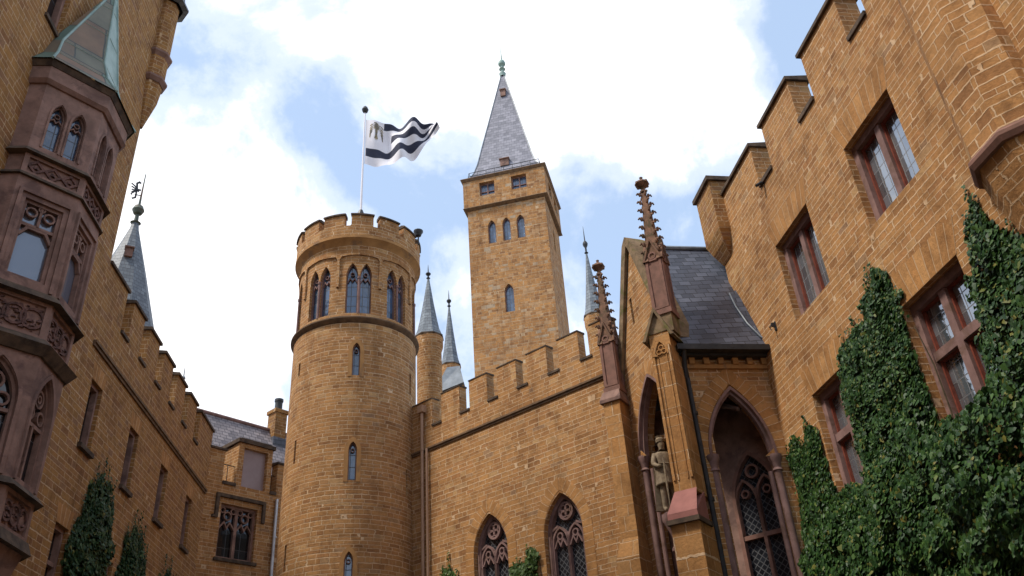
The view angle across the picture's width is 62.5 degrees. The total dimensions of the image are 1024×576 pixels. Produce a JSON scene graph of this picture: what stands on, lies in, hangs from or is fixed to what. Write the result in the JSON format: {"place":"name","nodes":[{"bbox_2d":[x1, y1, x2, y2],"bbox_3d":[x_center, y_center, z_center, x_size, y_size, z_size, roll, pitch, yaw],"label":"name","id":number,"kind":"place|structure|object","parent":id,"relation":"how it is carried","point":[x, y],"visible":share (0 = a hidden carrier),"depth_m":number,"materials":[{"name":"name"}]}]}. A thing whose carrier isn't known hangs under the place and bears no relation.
{"place":"outdoors","nodes":[
{"label":"outdoors","id":0,"kind":"place"},
{"bbox_2d":[0,0,188,575],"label":"palace block","id":1,"kind":"structure","parent":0,"point":[83,85],"depth_m":17.67,"materials":[{"name":"stone"}]},
{"bbox_2d":[44,0,65,36],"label":"window","id":2,"kind":"structure","parent":1,"relation":"in","point":[55,7],"depth_m":19.66,"materials":[{"name":"stone"}]},
{"bbox_2d":[195,398,288,575],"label":"dormer house","id":3,"kind":"structure","parent":0,"point":[244,483],"depth_m":32.20,"materials":[{"name":"brick"}]},
{"bbox_2d":[213,504,256,566],"bbox_3d":[-10.296,9.200,31.401,0.450,2.114,1.740,-28,-39,33],"label":"twin light window","id":4,"kind":"structure","parent":3,"relation":"in","point":[236,524],"depth_m":31.50,"materials":[{"name":"glass"}]},
{"bbox_2d":[269,499,278,575],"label":"downpipe","id":5,"kind":"object","parent":3,"relation":"attached to","point":[274,537],"visible":1,"depth_m":32.32,"materials":[{"name":"metal"}]},
{"bbox_2d":[415,268,443,419],"bbox_3d":[-3.272,9.094,34.184,1.286,24.000,1.286,-4,-31,0],"label":"spired turret","id":6,"kind":"object","parent":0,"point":[429,336],"visible":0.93,"depth_m":37.47,"materials":[{"name":"stone"}]},
{"bbox_2d":[112,0,864,432],"label":"sky","id":7,"kind":"structure","parent":0,"point":[253,138],"materials":[{"name":"white"}]},
{"bbox_2d":[460,46,569,395],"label":"square tower","id":8,"kind":"structure","parent":0,"point":[512,208],"depth_m":72.83,"materials":[{"name":"stone"}]},
{"bbox_2d":[480,182,494,195],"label":"window","id":9,"kind":"structure","parent":8,"relation":"in","point":[485,189],"depth_m":76.62,"materials":[{"name":"glass"}]},
{"bbox_2d":[488,222,496,243],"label":"lancet window","id":10,"kind":"structure","parent":8,"relation":"in","point":[492,227],"depth_m":74.19,"materials":[{"name":"glass"}]},
{"bbox_2d":[503,219,510,240],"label":"lancet window","id":11,"kind":"structure","parent":8,"relation":"in","point":[506,224],"depth_m":73.94,"materials":[{"name":"glass"}]},
{"bbox_2d":[505,285,514,311],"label":"lancet window","id":12,"kind":"structure","parent":8,"relation":"in","point":[509,292],"depth_m":70.34,"materials":[{"name":"glass"}]},
{"bbox_2d":[512,175,526,188],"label":"window","id":13,"kind":"structure","parent":8,"relation":"in","point":[518,182],"depth_m":76.08,"materials":[{"name":"glass"}]},
{"bbox_2d":[517,216,525,237],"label":"lancet window","id":14,"kind":"structure","parent":8,"relation":"in","point":[520,222],"depth_m":73.73,"materials":[{"name":"glass"}]},
{"label":"ground","id":15,"kind":"structure","parent":0,"visible":0},
{"bbox_2d":[41,260,214,575],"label":"crenellated wing","id":16,"kind":"structure","parent":15,"relation":"on","point":[143,424],"depth_m":24.07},
{"bbox_2d":[44,524,63,575],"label":"window","id":17,"kind":"structure","parent":16,"relation":"in","point":[58,533],"depth_m":19.13,"materials":[{"name":"stone"}]},
{"bbox_2d":[77,383,98,458],"bbox_3d":[-10.563,3.212,20.836,0.591,1.814,0.919,-4,-31,0],"label":"window","id":18,"kind":"structure","parent":16,"relation":"in","point":[93,394],"depth_m":21.07,"materials":[{"name":"stone"}]},
{"bbox_2d":[60,457,117,575],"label":"ivy","id":19,"kind":"object","parent":16,"relation":"attached to","point":[95,556],"visible":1,"depth_m":20.48,"materials":[{"name":"green plant"}]},
{"bbox_2d":[118,430,134,497],"bbox_3d":[-10.774,4.804,23.406,0.591,1.814,0.919,-4,-31,0],"label":"window","id":20,"kind":"structure","parent":16,"relation":"in","point":[122,486],"depth_m":23.62,"materials":[{"name":"stone"}]},
{"bbox_2d":[115,509,148,575],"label":"ivy","id":21,"kind":"object","parent":16,"relation":"attached to","point":[134,564],"visible":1,"depth_m":23.27,"materials":[{"name":"green plant"}]},
{"bbox_2d":[151,467,164,528],"bbox_3d":[-10.985,6.395,25.976,0.591,1.814,0.919,-4,-31,0],"label":"window","id":22,"kind":"structure","parent":16,"relation":"in","point":[161,477],"depth_m":26.18,"materials":[{"name":"stone"}]},
{"bbox_2d":[159,554,176,575],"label":"ivy","id":23,"kind":"object","parent":16,"relation":"attached to","point":[168,573],"visible":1,"depth_m":26.42,"materials":[{"name":"green plant"}]},
{"bbox_2d":[178,498,188,553],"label":"window","id":24,"kind":"structure","parent":16,"relation":"in","point":[181,546],"depth_m":28.74,"materials":[{"name":"stone"}]},
{"bbox_2d":[111,174,153,327],"bbox_3d":[-14.116,5.754,27.916,3.219,24.500,3.175,-4,-31,0],"label":"cone turret","id":25,"kind":"object","parent":15,"relation":"on","point":[127,258],"visible":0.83,"depth_m":31.47,"materials":[{"name":"stone"}]},
{"bbox_2d":[275,213,420,575],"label":"round tower","id":26,"kind":"structure","parent":15,"relation":"on","point":[346,504],"depth_m":28.29,"materials":[{"name":"brick"}]},
{"bbox_2d":[311,274,318,320],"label":"lancet window","id":27,"kind":"structure","parent":26,"relation":"in","point":[315,285],"depth_m":30.76,"materials":[{"name":"glass"}]},
{"bbox_2d":[320,268,329,316],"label":"lancet window","id":28,"kind":"structure","parent":26,"relation":"in","point":[324,309],"depth_m":30.54,"materials":[{"name":"glass"}]},
{"bbox_2d":[339,546,357,575],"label":"lancet window","id":29,"kind":"structure","parent":26,"relation":"in","point":[347,565],"depth_m":25.28,"materials":[{"name":"stone"}]},
{"bbox_2d":[345,265,357,312],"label":"lancet window","id":30,"kind":"structure","parent":26,"relation":"in","point":[352,281],"depth_m":30.41,"materials":[{"name":"glass"}]},
{"bbox_2d":[343,437,360,481],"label":"lancet window","id":31,"kind":"structure","parent":26,"relation":"in","point":[350,468],"depth_m":26.95,"materials":[{"name":"stone"}]},
{"bbox_2d":[348,338,363,376],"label":"lancet window","id":32,"kind":"structure","parent":26,"relation":"in","point":[355,360],"depth_m":28.85,"materials":[{"name":"stone"}]},
{"bbox_2d":[358,106,368,212],"bbox_3d":[-6.321,-4.457,35.544,2.149,8.740,2.149,-4,-31,0],"label":"flagpole","id":33,"kind":"object","parent":26,"relation":"on","point":[365,109],"visible":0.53,"depth_m":36.11,"materials":[{"name":"white metal"}]},
{"bbox_2d":[364,117,439,166],"bbox_3d":[-4.794,-6.390,37.036,3.254,2.758,0.829,3,-32,-11],"label":"flag","id":34,"kind":"object","parent":33,"relation":"attached to","point":[387,144],"visible":1,"depth_m":37.12,"materials":[{"name":"white fabric"}]},
{"bbox_2d":[359,266,370,313],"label":"lancet window","id":35,"kind":"structure","parent":26,"relation":"in","point":[365,281],"depth_m":30.51,"materials":[{"name":"glass"}]},
{"bbox_2d":[387,272,394,319],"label":"lancet window","id":36,"kind":"structure","parent":26,"relation":"in","point":[390,281],"depth_m":31.02,"materials":[{"name":"glass"}]},
{"bbox_2d":[398,278,402,324],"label":"lancet window","id":37,"kind":"structure","parent":26,"relation":"in","point":[400,290],"depth_m":31.35,"materials":[{"name":"glass"}]},
{"bbox_2d":[413,228,422,244],"bbox_3d":[-3.687,-1.980,33.201,0.370,0.670,0.380,-4,-31,0],"label":"floodlight","id":38,"kind":"object","parent":26,"relation":"attached to","point":[418,232],"visible":0.98,"depth_m":33.20,"materials":[{"name":"black metal"}]},
{"bbox_2d":[442,290,464,391],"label":"spired turret","id":39,"kind":"object","parent":15,"relation":"on","point":[452,377],"visible":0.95,"depth_m":41.80,"materials":[{"name":"stone"}]},
{"bbox_2d":[508,544,541,575],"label":"climbing shrub","id":40,"kind":"object","parent":15,"relation":"on","point":[530,561],"visible":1,"depth_m":23.39,"materials":[{"name":"green plant"}]},
{"bbox_2d":[583,230,598,353],"bbox_3d":[4.269,7.870,34.627,1.007,25.600,1.007,-4,-31,0],"label":"spired turret","id":41,"kind":"object","parent":15,"relation":"on","point":[591,314],"visible":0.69,"depth_m":38.80,"materials":[{"name":"stone"}]},
{"bbox_2d":[411,317,791,575],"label":"chapel wall","id":42,"kind":"structure","parent":15,"relation":"on","point":[516,464],"depth_m":24.77,"materials":[{"name":"brick"}]},
{"bbox_2d":[417,405,428,575],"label":"downpipe","id":43,"kind":"object","parent":42,"relation":"attached to","point":[421,410],"visible":1,"depth_m":27.28,"materials":[{"name":"metal"}]},
{"bbox_2d":[439,552,458,575],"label":"climbing shrub","id":44,"kind":"object","parent":42,"relation":"attached to","point":[447,572],"visible":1,"depth_m":25.51,"materials":[{"name":"green plant"}]},
{"bbox_2d":[466,499,517,575],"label":"traceried window","id":45,"kind":"structure","parent":42,"relation":"in","point":[497,549],"depth_m":25.04,"materials":[{"name":"stone"}]},
{"bbox_2d":[535,477,597,575],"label":"traceried window","id":46,"kind":"structure","parent":42,"relation":"in","point":[572,552],"depth_m":23.32,"materials":[{"name":"stone"}]},
{"bbox_2d":[732,450,791,575],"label":"porch window","id":47,"kind":"structure","parent":42,"relation":"in","point":[759,529],"depth_m":19.63,"materials":[{"name":"black glass"}]},
{"bbox_2d":[592,177,807,575],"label":"gabled porch","id":48,"kind":"object","parent":15,"relation":"on","point":[675,301],"visible":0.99,"depth_m":20.26,"materials":[{"name":"stone"}]},
{"bbox_2d":[651,435,673,511],"bbox_3d":[3.451,4.082,18.609,0.724,1.723,0.574,1,-32,-9],"label":"knight statue","id":49,"kind":"object","parent":48,"relation":"on","point":[663,483],"visible":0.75,"depth_m":18.45,"materials":[{"name":"stone"}]},
{"bbox_2d":[681,350,727,575],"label":"downpipe","id":50,"kind":"object","parent":48,"relation":"attached to","point":[711,499],"visible":1,"depth_m":18.55,"materials":[{"name":"black metal"}]},
{"bbox_2d":[692,0,1023,571],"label":"stone building","id":51,"kind":"structure","parent":15,"relation":"on","point":[892,135],"depth_m":16.15,"materials":[{"name":"stone"}]},
{"bbox_2d":[769,321,776,330],"bbox_3d":[6.102,0.900,19.775,0.173,0.224,0.102,-4,-31,0],"label":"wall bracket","id":52,"kind":"object","parent":51,"relation":"attached to","point":[773,324],"depth_m":19.75,"materials":[{"name":"black metal"}]},
{"bbox_2d":[782,211,829,314],"bbox_3d":[6.625,-0.548,18.648,0.185,2.028,1.678,1,-32,-8],"label":"window","id":53,"kind":"structure","parent":51,"relation":"in","point":[804,260],"depth_m":18.93,"materials":[{"name":"wood"}]},
{"bbox_2d":[785,415,891,575],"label":"ivy","id":54,"kind":"object","parent":51,"relation":"attached to","point":[820,524],"visible":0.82,"depth_m":17.13,"materials":[{"name":"green plant"}]},
{"bbox_2d":[819,376,862,487],"bbox_3d":[6.843,2.877,16.775,0.185,2.358,1.628,1,-32,-8],"label":"window","id":55,"kind":"structure","parent":51,"relation":"in","point":[840,429],"depth_m":17.29,"materials":[{"name":"wood"}]},
{"bbox_2d":[851,96,918,220],"bbox_3d":[7.080,-2.398,15.754,0.185,1.938,1.708,1,-32,-8],"label":"window","id":56,"kind":"structure","parent":51,"relation":"in","point":[885,161],"depth_m":15.99,"materials":[{"name":"stone"}]},
{"bbox_2d":[836,262,1020,575],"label":"ivy","id":57,"kind":"object","parent":51,"relation":"attached to","point":[896,517],"visible":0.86,"depth_m":14.70,"materials":[{"name":"green plant"}]},
{"bbox_2d":[909,261,1000,418],"bbox_3d":[7.334,0.941,13.648,0.185,2.428,1.708,1,-32,-8],"label":"window","id":58,"kind":"structure","parent":51,"relation":"in","point":[946,323],"depth_m":13.95,"materials":[{"name":"wood"}]},
{"bbox_2d":[928,185,1023,575],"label":"ivy","id":59,"kind":"object","parent":51,"relation":"attached to","point":[983,534],"visible":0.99,"depth_m":12.00,"materials":[{"name":"green plant"}]}
]}

